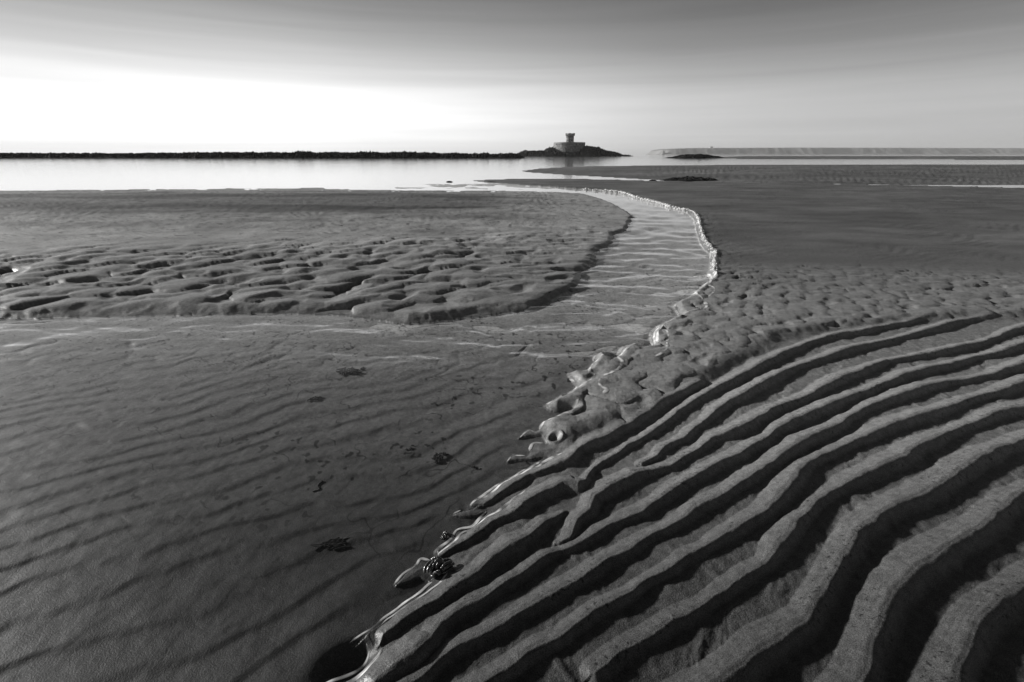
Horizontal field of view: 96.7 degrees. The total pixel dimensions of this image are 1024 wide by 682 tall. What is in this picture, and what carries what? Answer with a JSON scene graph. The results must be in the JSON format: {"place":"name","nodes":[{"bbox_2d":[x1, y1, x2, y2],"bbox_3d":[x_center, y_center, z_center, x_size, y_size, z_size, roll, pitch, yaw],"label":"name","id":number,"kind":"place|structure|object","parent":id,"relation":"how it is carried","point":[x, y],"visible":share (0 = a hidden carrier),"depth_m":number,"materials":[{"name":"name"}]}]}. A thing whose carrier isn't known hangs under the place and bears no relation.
{"place":"outdoors","nodes":[
{"label":"outdoors","id":0,"kind":"place"},
{"bbox_2d":[440,531,450,539],"bbox_3d":[-0.209,0.607,1.423,0.029,0.018,0.030,16,27,35],"label":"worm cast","id":1,"kind":"object","parent":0,"point":[444,535],"visible":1,"depth_m":1.42,"materials":[{"name":"grey sand"}]},
{"bbox_2d":[0,156,1023,681],"bbox_3d":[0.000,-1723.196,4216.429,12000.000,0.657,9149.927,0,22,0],"label":"beach sand","id":2,"kind":"structure","parent":0,"point":[794,452],"depth_m":1.95,"materials":[{"name":"grey sand"}]},
{"bbox_2d":[310,537,350,550],"bbox_3d":[-0.548,0.628,1.409,0.149,0.008,0.048,-6,23,-13],"label":"worm cast","id":3,"kind":"object","parent":2,"relation":"on","point":[331,542],"visible":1,"depth_m":1.41,"materials":[{"name":"grey sand"}]},
{"bbox_2d":[336,367,363,374],"bbox_3d":[-0.908,0.166,2.538,0.154,0.011,0.098,-4,23,-9],"label":"worm cast","id":4,"kind":"object","parent":2,"relation":"on","point":[350,370],"visible":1,"depth_m":2.53,"materials":[{"name":"grey sand"}]},
{"bbox_2d":[423,556,454,577],"bbox_3d":[-0.210,0.645,1.301,0.081,0.044,0.073,12,25,26],"label":"clump of mussels","id":5,"kind":"object","parent":2,"relation":"on","point":[436,565],"visible":1,"depth_m":1.29},
{"bbox_2d":[431,452,447,462],"bbox_3d":[-0.295,0.459,1.812,0.055,0.011,0.073,11,25,26],"label":"worm cast","id":6,"kind":"object","parent":2,"relation":"on","point":[435,457],"visible":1,"depth_m":1.80,"materials":[{"name":"grey sand"}]},
{"bbox_2d":[662,176,716,180],"bbox_3d":[8.309,-7.567,21.246,3.009,0.277,1.792,0,22,0],"label":"rock","id":7,"kind":"object","parent":2,"relation":"on","point":[690,178],"visible":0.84,"depth_m":20.82,"materials":[{"name":"black stone"}]},
{"bbox_2d":[0,155,1023,330],"bbox_3d":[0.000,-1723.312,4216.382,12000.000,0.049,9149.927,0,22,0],"label":"sea water","id":8,"kind":"structure","parent":0,"point":[37,174],"depth_m":30.66,"materials":[{"name":"white liquid"}]},
{"bbox_2d":[0,150,524,157],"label":"rocky reef","id":9,"kind":"object","parent":8,"relation":"in","point":[335,154],"visible":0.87,"depth_m":171.86},
{"bbox_2d":[327,268,716,681],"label":"foam","id":10,"kind":"object","parent":8,"relation":"on","point":[478,520],"visible":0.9,"depth_m":1.62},
{"bbox_2d":[516,145,630,155],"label":"rocky islet","id":11,"kind":"object","parent":8,"relation":"in","point":[586,150],"visible":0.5,"depth_m":373.31,"materials":[{"name":"black stone"}]},
{"bbox_2d":[553,133,584,151],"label":"stone tower","id":12,"kind":"structure","parent":11,"relation":"on","point":[569,145],"depth_m":374.46,"materials":[{"name":"stone"}]},
{"bbox_2d":[583,187,717,269],"bbox_3d":[2.938,-2.942,9.982,1.535,0.093,11.944,1,22,2],"label":"foam","id":13,"kind":"object","parent":8,"relation":"on","point":[699,220],"visible":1,"depth_m":8.49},
{"bbox_2d":[667,154,723,157],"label":"reef","id":14,"kind":"object","parent":8,"relation":"in","point":[695,156],"visible":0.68,"depth_m":165.63},
{"bbox_2d":[0,0,1023,154],"label":"sky","id":15,"kind":"structure","parent":0,"point":[625,77],"materials":[{"name":"white"}]},
{"bbox_2d":[646,147,1023,154],"bbox_3d":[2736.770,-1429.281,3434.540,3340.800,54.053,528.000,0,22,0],"label":"headland","id":16,"kind":"structure","parent":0,"point":[860,151],"depth_m":3253.65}
]}

